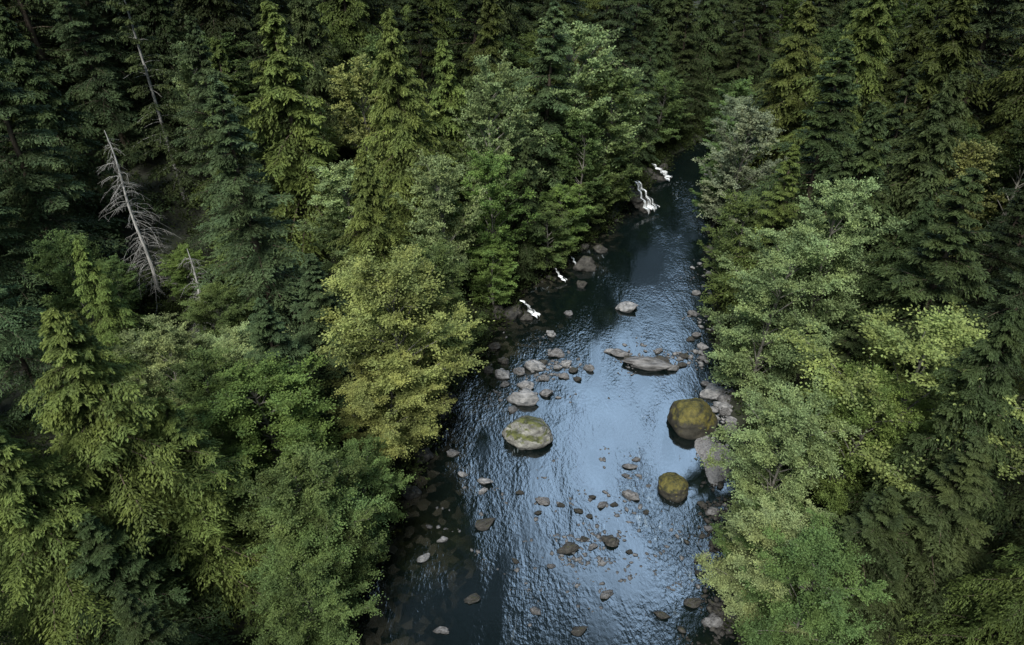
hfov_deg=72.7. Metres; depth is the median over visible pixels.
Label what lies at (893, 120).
fir tree
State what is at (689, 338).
river rock
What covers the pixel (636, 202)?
ledge rock
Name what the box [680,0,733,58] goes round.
fir tree
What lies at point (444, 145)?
alder tree
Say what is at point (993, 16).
fir tree
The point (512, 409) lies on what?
river rock
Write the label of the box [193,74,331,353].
fir tree
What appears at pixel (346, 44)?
cedar tree
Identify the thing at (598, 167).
alder tree
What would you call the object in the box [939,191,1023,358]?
fir tree
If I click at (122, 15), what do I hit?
fir tree
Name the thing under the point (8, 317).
fir tree
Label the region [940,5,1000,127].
cedar tree
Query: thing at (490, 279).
alder tree
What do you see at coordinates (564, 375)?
river rock
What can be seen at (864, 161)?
cedar tree
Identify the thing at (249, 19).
fir tree
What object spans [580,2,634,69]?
fir tree
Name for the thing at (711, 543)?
river rock
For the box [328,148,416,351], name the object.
cedar tree
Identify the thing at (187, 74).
alder tree
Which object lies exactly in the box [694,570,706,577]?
river rock
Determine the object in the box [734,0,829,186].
cedar tree
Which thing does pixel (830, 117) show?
fir tree
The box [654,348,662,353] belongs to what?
river rock
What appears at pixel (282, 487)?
alder tree
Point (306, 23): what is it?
cedar tree
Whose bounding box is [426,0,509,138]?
fir tree
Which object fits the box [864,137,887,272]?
cedar tree
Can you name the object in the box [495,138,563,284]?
cedar tree
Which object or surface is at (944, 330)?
alder tree
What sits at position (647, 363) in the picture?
river rock
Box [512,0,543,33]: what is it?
cedar tree
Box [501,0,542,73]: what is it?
fir tree
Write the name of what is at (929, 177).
cedar tree
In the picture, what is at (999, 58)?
cedar tree
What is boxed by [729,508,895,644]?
alder tree
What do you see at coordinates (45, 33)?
cedar tree
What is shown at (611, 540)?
river rock
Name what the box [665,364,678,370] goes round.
river rock
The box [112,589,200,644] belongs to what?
fir tree
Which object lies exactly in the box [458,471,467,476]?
river rock
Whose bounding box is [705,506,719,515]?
river rock
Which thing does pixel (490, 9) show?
cedar tree
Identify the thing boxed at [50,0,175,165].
fir tree
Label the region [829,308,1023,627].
cedar tree
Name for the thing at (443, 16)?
cedar tree
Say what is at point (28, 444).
cedar tree
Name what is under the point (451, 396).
bank rock
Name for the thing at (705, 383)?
river rock
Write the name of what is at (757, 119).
alder tree
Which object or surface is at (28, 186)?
fir tree
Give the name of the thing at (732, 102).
alder tree
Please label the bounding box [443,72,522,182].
alder tree
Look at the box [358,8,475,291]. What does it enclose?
cedar tree
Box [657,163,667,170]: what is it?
bank rock
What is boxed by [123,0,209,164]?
cedar tree
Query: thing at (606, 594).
river rock
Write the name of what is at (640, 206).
ledge rock
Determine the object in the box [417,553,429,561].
river rock
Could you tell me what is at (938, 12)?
fir tree
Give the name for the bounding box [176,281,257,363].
alder tree
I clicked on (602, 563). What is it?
river rock
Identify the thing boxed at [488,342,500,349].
river rock
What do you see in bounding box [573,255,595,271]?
river rock
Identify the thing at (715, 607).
bank gravel
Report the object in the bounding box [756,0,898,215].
cedar tree
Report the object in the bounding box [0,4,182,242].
cedar tree
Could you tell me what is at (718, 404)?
river rock
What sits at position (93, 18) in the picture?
fir tree
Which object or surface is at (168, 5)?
fir tree
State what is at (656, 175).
ledge rock
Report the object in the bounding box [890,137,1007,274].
alder tree
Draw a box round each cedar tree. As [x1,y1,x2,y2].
[0,0,71,69]
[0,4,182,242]
[0,76,62,196]
[0,151,40,210]
[0,415,61,533]
[0,426,234,644]
[0,494,37,644]
[1,307,303,644]
[47,0,145,105]
[62,360,157,490]
[69,310,146,439]
[71,237,177,396]
[93,0,143,71]
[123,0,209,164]
[131,397,274,635]
[169,0,269,138]
[187,36,286,217]
[240,1,363,276]
[270,0,377,198]
[288,0,333,113]
[313,0,381,165]
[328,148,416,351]
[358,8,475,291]
[374,4,415,55]
[399,0,471,101]
[407,2,460,57]
[412,0,455,106]
[419,39,490,246]
[441,0,471,58]
[455,0,536,190]
[456,0,533,112]
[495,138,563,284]
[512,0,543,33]
[513,16,575,179]
[530,0,569,149]
[568,0,614,24]
[570,0,611,49]
[625,0,688,98]
[627,3,657,51]
[629,17,686,134]
[676,0,731,117]
[704,0,778,82]
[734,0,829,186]
[748,0,803,71]
[754,18,807,141]
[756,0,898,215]
[756,101,903,357]
[775,71,858,223]
[791,197,938,398]
[794,0,872,129]
[804,69,971,330]
[814,0,843,52]
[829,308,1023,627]
[845,0,990,207]
[857,19,924,156]
[858,0,942,120]
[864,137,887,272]
[876,0,917,55]
[893,543,1023,644]
[928,6,1004,116]
[931,435,1023,642]
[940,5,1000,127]
[963,122,1023,250]
[967,44,1023,243]
[971,5,1023,145]
[976,0,1023,126]
[986,388,1023,497]
[1004,331,1023,406]
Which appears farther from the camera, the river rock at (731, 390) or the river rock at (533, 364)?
the river rock at (533, 364)
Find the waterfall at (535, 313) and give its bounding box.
[520,300,540,317]
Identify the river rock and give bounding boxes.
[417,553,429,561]
[433,626,448,633]
[437,536,447,542]
[446,449,459,456]
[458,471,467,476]
[464,593,480,603]
[475,518,494,530]
[477,478,493,483]
[478,487,487,494]
[483,366,493,373]
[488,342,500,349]
[491,305,504,312]
[495,368,509,378]
[498,357,508,363]
[500,381,509,386]
[503,306,522,319]
[506,388,538,405]
[508,406,518,412]
[512,367,524,375]
[515,490,524,494]
[516,380,533,389]
[519,313,532,320]
[524,359,545,370]
[530,606,540,614]
[535,497,549,504]
[538,374,549,380]
[539,389,553,396]
[540,359,547,364]
[546,330,555,336]
[547,348,564,357]
[547,564,555,568]
[553,364,561,369]
[557,541,578,553]
[558,372,568,378]
[561,360,571,366]
[564,310,572,315]
[568,367,577,372]
[571,626,587,635]
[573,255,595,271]
[573,376,581,381]
[574,508,582,512]
[577,280,586,288]
[580,536,588,541]
[583,364,594,371]
[588,543,597,550]
[593,244,607,253]
[597,501,606,507]
[598,560,606,565]
[600,590,613,598]
[601,535,619,546]
[604,348,613,353]
[610,348,628,356]
[615,301,637,312]
[622,356,672,370]
[622,463,637,468]
[622,489,639,499]
[632,457,640,461]
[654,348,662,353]
[654,355,671,363]
[654,610,669,618]
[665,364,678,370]
[677,362,686,366]
[679,353,688,358]
[683,597,701,607]
[686,336,693,341]
[687,310,697,315]
[692,290,700,294]
[692,332,701,336]
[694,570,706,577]
[697,342,708,349]
[697,501,706,507]
[698,355,707,360]
[699,383,724,399]
[701,381,708,386]
[701,613,723,627]
[703,525,712,530]
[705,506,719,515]
[709,537,722,547]
[710,406,718,412]
[713,401,733,412]
[724,388,734,396]
[724,416,736,423]
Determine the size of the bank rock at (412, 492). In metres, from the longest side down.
2.008 x 1.729 x 1.607 m
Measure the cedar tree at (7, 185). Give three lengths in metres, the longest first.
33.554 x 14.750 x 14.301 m
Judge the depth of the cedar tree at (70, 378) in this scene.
53.82 m
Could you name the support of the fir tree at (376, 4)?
on the ground
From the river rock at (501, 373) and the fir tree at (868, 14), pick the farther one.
the fir tree at (868, 14)
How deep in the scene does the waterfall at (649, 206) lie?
111.17 m
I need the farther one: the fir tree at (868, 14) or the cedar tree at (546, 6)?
the fir tree at (868, 14)
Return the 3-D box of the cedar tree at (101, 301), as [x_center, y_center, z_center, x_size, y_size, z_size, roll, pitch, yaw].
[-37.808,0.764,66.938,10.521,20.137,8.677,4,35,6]
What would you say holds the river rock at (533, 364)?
in the river water
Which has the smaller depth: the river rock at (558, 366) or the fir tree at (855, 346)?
the fir tree at (855, 346)
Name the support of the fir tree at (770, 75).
on the ground
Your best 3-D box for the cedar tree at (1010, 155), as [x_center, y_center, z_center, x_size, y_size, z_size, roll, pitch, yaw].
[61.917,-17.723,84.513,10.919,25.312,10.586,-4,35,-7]
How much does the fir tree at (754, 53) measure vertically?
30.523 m
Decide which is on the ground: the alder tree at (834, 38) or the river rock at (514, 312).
the alder tree at (834, 38)
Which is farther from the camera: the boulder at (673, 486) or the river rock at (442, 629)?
the boulder at (673, 486)
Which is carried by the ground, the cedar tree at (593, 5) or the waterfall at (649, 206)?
the cedar tree at (593, 5)
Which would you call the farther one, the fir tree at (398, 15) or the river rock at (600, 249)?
the fir tree at (398, 15)
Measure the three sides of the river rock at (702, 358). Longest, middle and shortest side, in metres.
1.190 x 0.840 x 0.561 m
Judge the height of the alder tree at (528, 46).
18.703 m
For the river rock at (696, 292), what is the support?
in the river water
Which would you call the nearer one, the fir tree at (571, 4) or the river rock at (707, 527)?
the river rock at (707, 527)
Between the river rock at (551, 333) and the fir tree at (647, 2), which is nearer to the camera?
the river rock at (551, 333)
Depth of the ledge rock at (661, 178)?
122.03 m
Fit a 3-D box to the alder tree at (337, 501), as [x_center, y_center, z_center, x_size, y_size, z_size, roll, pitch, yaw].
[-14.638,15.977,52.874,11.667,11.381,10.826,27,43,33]
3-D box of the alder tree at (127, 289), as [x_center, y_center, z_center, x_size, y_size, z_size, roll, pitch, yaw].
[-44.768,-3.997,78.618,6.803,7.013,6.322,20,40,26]
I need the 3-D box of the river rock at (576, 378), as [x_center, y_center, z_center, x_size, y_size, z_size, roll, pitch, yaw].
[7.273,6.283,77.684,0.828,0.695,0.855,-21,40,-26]
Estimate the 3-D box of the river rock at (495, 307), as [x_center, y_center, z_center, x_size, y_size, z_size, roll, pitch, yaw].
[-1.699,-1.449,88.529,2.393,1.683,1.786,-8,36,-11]
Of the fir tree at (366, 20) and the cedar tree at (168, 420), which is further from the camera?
the fir tree at (366, 20)
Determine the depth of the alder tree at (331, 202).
82.14 m
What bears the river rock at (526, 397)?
in the river water
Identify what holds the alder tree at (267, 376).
on the ground
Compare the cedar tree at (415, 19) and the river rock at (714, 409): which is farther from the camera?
the cedar tree at (415, 19)
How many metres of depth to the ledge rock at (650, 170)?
121.75 m
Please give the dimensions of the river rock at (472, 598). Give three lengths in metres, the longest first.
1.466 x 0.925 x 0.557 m
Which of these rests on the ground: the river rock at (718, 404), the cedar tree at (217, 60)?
the cedar tree at (217, 60)
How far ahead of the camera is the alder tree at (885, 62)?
123.25 m
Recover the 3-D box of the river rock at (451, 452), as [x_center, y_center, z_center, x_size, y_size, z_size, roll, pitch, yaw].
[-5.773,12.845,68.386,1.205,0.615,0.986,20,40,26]
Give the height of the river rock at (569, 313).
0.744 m
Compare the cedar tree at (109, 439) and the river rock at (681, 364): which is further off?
the river rock at (681, 364)
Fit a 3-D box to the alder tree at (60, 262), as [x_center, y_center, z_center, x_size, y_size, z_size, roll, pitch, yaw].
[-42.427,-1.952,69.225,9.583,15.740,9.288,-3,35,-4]
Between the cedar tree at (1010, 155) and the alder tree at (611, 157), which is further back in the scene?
the alder tree at (611, 157)
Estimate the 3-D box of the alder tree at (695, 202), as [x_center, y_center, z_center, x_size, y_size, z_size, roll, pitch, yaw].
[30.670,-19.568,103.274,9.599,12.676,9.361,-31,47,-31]
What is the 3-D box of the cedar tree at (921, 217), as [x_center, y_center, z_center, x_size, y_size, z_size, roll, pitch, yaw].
[36.082,-0.914,67.194,15.943,24.738,13.340,6,36,9]
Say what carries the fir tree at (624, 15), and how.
on the ground
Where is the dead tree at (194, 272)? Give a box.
[177,249,225,345]
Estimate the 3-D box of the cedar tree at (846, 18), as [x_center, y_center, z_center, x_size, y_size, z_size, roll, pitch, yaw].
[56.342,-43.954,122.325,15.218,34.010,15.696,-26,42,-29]
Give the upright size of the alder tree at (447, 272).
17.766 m
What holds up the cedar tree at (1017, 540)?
on the ground
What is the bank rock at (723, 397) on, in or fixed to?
on the ground
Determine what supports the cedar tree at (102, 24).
on the ground
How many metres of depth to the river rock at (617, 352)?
80.96 m
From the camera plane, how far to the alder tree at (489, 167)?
83.49 m
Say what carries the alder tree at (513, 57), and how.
on the ground
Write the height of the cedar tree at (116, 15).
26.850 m
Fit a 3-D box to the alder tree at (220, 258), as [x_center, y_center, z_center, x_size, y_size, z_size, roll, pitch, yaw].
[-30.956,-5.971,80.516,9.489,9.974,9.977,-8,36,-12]
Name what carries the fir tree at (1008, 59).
on the ground
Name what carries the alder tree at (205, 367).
on the ground
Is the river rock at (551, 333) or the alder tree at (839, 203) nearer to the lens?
the alder tree at (839, 203)
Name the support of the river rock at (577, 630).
in the river water
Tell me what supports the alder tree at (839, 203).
on the ground
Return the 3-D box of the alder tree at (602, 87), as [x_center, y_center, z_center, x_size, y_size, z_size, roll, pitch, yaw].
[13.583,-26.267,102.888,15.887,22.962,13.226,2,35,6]
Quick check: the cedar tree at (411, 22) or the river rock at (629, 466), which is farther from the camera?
the cedar tree at (411, 22)
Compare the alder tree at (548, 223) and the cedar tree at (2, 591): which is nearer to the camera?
the cedar tree at (2, 591)
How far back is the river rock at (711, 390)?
75.06 m
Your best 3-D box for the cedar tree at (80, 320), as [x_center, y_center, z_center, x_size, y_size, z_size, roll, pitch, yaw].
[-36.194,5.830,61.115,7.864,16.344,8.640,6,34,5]
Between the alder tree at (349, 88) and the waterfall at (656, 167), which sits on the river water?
the waterfall at (656, 167)
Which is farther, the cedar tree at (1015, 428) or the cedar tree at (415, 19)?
the cedar tree at (415, 19)
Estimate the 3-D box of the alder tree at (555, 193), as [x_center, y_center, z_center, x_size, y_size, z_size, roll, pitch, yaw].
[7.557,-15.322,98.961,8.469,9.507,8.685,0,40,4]
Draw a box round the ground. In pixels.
[0,0,1023,644]
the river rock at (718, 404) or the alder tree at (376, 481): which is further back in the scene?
the river rock at (718, 404)
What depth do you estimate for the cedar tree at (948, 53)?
85.85 m
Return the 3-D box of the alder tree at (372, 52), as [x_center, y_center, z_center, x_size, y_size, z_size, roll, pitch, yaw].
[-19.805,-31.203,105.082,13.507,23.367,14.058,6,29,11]
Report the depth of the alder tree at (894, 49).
132.60 m
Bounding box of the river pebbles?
[436,259,736,626]
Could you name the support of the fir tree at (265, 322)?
on the ground
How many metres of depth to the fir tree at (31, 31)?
93.92 m
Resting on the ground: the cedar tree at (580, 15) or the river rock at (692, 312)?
the cedar tree at (580, 15)
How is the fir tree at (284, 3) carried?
on the ground
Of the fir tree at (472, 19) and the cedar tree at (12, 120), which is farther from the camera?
the fir tree at (472, 19)
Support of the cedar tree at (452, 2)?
on the ground
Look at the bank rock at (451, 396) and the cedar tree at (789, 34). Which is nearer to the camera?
the bank rock at (451, 396)
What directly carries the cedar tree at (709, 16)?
on the ground
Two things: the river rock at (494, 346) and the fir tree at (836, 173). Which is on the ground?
the fir tree at (836, 173)
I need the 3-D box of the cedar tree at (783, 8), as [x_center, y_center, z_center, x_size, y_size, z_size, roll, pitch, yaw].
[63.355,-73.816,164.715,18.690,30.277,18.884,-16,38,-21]
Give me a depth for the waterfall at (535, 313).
87.38 m
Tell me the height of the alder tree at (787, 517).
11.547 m
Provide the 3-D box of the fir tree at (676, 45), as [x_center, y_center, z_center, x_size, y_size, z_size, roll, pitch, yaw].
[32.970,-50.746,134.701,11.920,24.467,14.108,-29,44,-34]
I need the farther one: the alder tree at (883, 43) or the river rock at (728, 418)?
the alder tree at (883, 43)
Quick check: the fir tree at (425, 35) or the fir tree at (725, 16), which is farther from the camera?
the fir tree at (725, 16)
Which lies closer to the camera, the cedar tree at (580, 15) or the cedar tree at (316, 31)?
the cedar tree at (316, 31)
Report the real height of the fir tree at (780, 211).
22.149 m
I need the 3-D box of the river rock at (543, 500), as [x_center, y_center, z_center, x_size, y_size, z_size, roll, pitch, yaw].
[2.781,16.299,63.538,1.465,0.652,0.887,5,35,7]
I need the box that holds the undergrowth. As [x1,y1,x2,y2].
[0,1,1023,644]
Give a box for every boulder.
[502,415,552,449]
[658,472,688,502]
[667,398,717,439]
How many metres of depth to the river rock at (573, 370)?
78.66 m
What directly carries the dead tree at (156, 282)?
on the ground
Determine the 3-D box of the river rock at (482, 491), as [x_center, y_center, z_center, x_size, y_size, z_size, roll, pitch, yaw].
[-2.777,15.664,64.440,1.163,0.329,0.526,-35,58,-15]
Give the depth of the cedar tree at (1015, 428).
59.88 m
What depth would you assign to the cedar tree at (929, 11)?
107.77 m
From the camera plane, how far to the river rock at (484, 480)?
65.22 m
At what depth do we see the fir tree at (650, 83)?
115.28 m
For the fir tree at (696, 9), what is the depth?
155.94 m
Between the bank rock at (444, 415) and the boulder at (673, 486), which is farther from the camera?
the bank rock at (444, 415)
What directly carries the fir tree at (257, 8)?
on the ground
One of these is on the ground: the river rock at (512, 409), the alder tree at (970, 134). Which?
the alder tree at (970, 134)
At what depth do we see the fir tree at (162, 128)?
90.16 m
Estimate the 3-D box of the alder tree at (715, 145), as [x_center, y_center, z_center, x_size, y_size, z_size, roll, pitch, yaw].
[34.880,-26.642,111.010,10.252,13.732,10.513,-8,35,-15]
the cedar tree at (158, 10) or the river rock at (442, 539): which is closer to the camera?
the river rock at (442, 539)
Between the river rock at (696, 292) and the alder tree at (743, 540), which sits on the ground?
the alder tree at (743, 540)
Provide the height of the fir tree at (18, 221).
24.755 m
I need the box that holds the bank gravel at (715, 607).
[677,446,735,644]
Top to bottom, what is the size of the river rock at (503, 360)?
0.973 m
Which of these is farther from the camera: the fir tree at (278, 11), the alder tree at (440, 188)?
the fir tree at (278, 11)
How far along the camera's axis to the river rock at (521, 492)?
64.27 m
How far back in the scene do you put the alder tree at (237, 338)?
63.79 m
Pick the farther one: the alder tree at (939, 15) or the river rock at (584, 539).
the alder tree at (939, 15)
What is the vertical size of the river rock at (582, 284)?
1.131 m
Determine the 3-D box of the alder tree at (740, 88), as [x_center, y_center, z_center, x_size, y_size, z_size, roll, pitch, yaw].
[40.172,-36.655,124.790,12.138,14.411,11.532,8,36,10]
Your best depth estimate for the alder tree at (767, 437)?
52.32 m
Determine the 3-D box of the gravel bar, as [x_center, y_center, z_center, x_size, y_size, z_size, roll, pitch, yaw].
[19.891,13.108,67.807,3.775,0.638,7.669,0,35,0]
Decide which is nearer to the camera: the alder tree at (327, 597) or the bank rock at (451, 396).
the alder tree at (327, 597)
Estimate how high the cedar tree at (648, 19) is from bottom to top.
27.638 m
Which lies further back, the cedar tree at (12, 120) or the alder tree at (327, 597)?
the cedar tree at (12, 120)
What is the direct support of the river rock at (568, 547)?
in the river water
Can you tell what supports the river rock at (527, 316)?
in the river water
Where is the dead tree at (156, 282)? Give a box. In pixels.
[99,130,202,309]
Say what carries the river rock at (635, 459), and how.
in the river water
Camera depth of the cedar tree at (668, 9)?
139.52 m
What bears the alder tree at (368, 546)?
on the ground
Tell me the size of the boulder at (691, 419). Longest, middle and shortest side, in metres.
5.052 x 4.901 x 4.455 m
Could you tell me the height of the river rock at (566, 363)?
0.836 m
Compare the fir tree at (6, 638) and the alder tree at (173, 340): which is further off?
the alder tree at (173, 340)
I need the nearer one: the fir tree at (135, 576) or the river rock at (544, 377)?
the fir tree at (135, 576)
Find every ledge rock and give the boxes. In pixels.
[628,190,643,200]
[631,199,644,204]
[634,200,649,211]
[642,167,652,175]
[652,173,658,179]
[656,175,664,180]
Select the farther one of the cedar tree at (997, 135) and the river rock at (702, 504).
the cedar tree at (997, 135)
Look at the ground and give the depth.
88.59 m
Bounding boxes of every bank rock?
[401,485,421,499]
[414,446,433,463]
[436,405,448,418]
[442,392,456,404]
[492,311,504,321]
[580,244,588,250]
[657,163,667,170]
[717,393,730,403]
[719,407,730,415]
[723,422,736,432]
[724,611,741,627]
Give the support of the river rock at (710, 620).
in the river water
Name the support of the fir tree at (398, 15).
on the ground
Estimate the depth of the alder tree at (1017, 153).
79.06 m
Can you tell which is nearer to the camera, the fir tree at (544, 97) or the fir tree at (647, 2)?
the fir tree at (544, 97)
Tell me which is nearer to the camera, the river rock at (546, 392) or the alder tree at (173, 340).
the alder tree at (173, 340)
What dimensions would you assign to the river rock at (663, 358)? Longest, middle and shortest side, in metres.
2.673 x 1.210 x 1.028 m
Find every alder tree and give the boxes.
[22,228,142,344]
[89,255,145,309]
[111,311,218,426]
[150,342,278,477]
[156,242,212,297]
[167,38,245,160]
[172,30,277,134]
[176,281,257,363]
[180,350,358,508]
[199,228,282,301]
[199,319,303,407]
[227,438,388,604]
[237,526,388,644]
[243,464,394,622]
[288,497,389,614]
[294,155,390,272]
[308,52,394,202]
[311,243,494,440]
[320,434,415,542]
[322,345,457,474]
[331,33,414,159]
[367,80,455,232]
[378,236,488,363]
[389,148,488,294]
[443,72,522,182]
[444,49,548,236]
[450,147,540,277]
[458,240,518,305]
[492,35,535,119]
[505,30,577,113]
[509,18,650,181]
[518,201,580,271]
[520,5,587,82]
[538,183,593,246]
[539,110,610,234]
[559,67,657,208]
[561,157,619,225]
[571,43,611,105]
[582,63,640,165]
[590,143,630,204]
[629,70,694,149]
[642,67,698,140]
[688,151,754,226]
[692,103,789,236]
[692,487,836,641]
[696,375,866,535]
[697,113,762,183]
[697,189,771,301]
[697,219,865,408]
[699,93,771,154]
[700,86,762,131]
[702,76,763,145]
[710,489,807,588]
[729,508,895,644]
[758,0,804,56]
[760,176,911,379]
[774,301,1023,503]
[788,28,859,129]
[788,360,935,517]
[832,0,848,25]
[850,24,893,98]
[863,42,923,110]
[864,29,901,108]
[880,0,923,48]
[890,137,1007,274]
[897,119,1003,242]
[925,8,948,21]
[969,119,1023,268]
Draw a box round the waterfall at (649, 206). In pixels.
[635,181,659,213]
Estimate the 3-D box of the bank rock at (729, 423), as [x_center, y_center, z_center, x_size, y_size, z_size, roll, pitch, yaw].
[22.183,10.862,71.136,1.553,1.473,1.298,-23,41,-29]
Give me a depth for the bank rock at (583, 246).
101.61 m
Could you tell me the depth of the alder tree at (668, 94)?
123.07 m
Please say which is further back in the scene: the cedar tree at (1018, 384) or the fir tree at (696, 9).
the fir tree at (696, 9)
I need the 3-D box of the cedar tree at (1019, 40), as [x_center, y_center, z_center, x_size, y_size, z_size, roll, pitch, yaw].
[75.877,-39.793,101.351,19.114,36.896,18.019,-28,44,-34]
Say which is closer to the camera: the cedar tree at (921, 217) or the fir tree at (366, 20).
the cedar tree at (921, 217)
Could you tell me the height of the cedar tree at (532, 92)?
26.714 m
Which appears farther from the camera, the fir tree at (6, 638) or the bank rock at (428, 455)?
the bank rock at (428, 455)
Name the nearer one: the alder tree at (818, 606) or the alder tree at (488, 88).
the alder tree at (818, 606)
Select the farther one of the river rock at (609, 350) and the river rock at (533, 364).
the river rock at (609, 350)
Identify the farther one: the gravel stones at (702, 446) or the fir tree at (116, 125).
the fir tree at (116, 125)
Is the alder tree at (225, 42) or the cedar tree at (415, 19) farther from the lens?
the cedar tree at (415, 19)
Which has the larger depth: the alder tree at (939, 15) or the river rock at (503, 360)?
the alder tree at (939, 15)
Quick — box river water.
[342,138,738,644]
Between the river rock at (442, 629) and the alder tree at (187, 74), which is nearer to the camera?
the river rock at (442, 629)
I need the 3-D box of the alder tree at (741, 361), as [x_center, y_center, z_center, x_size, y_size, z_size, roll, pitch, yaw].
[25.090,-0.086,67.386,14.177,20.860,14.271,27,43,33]
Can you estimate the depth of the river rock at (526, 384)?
76.21 m
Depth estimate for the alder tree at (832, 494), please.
53.61 m
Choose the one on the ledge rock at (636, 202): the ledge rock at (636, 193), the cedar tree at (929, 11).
the ledge rock at (636, 193)
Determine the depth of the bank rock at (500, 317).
86.83 m
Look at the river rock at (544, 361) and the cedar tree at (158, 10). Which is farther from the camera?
the cedar tree at (158, 10)
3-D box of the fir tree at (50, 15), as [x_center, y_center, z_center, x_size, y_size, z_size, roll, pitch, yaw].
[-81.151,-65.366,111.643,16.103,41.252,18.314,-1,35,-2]
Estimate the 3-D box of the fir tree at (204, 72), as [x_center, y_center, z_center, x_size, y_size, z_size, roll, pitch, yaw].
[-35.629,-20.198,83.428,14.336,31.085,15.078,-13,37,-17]
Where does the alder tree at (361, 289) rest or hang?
on the ground
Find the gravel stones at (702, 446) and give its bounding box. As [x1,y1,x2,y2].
[696,437,731,481]
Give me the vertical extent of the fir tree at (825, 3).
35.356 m
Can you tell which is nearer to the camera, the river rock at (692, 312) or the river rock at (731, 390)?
the river rock at (731, 390)
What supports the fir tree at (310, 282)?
on the ground
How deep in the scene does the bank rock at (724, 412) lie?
72.74 m
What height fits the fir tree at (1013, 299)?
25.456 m
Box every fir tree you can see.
[0,0,78,89]
[0,0,133,157]
[0,57,130,292]
[0,178,57,327]
[0,211,23,262]
[0,283,67,435]
[0,305,21,328]
[0,628,21,644]
[14,0,69,43]
[49,0,152,118]
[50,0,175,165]
[54,512,240,644]
[83,0,214,98]
[96,0,175,46]
[105,0,208,210]
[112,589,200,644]
[171,0,249,39]
[171,15,289,265]
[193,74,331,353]
[219,0,288,80]
[225,0,298,55]
[233,1,294,40]
[236,0,324,157]
[242,298,365,467]
[276,0,322,23]
[281,0,359,56]
[285,0,358,88]
[287,253,373,432]
[331,0,416,109]
[343,0,383,51]
[379,0,419,72]
[389,0,459,161]
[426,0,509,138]
[447,0,520,79]
[493,0,584,213]
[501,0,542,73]
[504,0,545,48]
[516,0,595,102]
[579,0,657,144]
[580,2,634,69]
[588,0,662,101]
[607,0,678,68]
[618,37,663,175]
[643,0,697,62]
[655,0,710,123]
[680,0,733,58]
[683,0,747,90]
[698,144,800,323]
[701,0,761,113]
[709,38,870,287]
[713,0,754,43]
[714,147,856,365]
[717,0,786,95]
[743,49,787,152]
[760,316,870,490]
[761,0,845,83]
[769,0,833,123]
[783,486,918,644]
[785,167,997,458]
[823,0,847,53]
[845,0,889,74]
[847,435,996,644]
[856,67,921,245]
[862,0,905,55]
[886,0,1023,164]
[908,0,951,84]
[928,241,1023,435]
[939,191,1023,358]
[954,179,1023,322]
[977,21,1023,120]
[988,279,1023,355]
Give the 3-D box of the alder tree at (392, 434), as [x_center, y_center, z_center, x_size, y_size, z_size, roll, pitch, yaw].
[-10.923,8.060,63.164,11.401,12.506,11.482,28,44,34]
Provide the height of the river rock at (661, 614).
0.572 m
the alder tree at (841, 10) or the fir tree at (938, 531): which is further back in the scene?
the alder tree at (841, 10)
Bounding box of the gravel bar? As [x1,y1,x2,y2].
[694,436,731,485]
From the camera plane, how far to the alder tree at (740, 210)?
81.74 m
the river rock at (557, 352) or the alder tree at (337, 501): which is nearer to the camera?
the alder tree at (337, 501)
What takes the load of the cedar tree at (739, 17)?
on the ground
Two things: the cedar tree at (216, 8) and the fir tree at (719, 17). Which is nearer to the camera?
the cedar tree at (216, 8)
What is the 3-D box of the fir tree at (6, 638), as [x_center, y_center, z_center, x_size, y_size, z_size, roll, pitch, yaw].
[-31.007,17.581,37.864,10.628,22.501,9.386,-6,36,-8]
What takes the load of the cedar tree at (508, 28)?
on the ground
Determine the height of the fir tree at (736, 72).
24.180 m
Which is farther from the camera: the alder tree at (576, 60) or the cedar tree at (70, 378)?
the alder tree at (576, 60)
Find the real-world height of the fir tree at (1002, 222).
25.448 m
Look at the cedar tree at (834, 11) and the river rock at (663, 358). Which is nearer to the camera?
the river rock at (663, 358)
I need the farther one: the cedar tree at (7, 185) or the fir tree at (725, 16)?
the fir tree at (725, 16)
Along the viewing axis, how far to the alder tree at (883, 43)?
128.18 m
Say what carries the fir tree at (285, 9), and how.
on the ground
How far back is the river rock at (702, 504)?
63.08 m
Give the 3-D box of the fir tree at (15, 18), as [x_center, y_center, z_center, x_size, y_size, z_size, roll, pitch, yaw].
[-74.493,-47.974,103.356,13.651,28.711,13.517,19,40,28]
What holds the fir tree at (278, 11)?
on the ground
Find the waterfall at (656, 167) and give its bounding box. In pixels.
[653,164,670,181]
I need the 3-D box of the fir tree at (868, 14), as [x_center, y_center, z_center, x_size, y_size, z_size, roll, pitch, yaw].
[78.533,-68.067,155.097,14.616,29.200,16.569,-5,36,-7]
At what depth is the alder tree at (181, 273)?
81.33 m
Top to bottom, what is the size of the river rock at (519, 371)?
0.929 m
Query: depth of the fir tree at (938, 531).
45.26 m
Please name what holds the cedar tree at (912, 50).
on the ground
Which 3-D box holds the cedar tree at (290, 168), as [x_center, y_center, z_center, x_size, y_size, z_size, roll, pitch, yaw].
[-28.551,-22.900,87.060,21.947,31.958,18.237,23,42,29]
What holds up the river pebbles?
in the river water
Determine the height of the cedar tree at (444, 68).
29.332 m
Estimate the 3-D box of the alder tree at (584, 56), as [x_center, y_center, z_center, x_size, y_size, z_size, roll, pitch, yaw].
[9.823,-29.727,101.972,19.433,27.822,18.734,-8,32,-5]
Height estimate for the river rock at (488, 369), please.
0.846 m
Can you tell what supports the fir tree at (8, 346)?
on the ground
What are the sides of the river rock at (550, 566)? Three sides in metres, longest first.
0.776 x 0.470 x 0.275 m
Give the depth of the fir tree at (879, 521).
45.74 m
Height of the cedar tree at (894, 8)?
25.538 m
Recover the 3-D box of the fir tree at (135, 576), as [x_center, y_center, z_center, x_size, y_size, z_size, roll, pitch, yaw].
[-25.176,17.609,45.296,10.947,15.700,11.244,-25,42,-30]
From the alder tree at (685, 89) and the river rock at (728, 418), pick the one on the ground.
the alder tree at (685, 89)

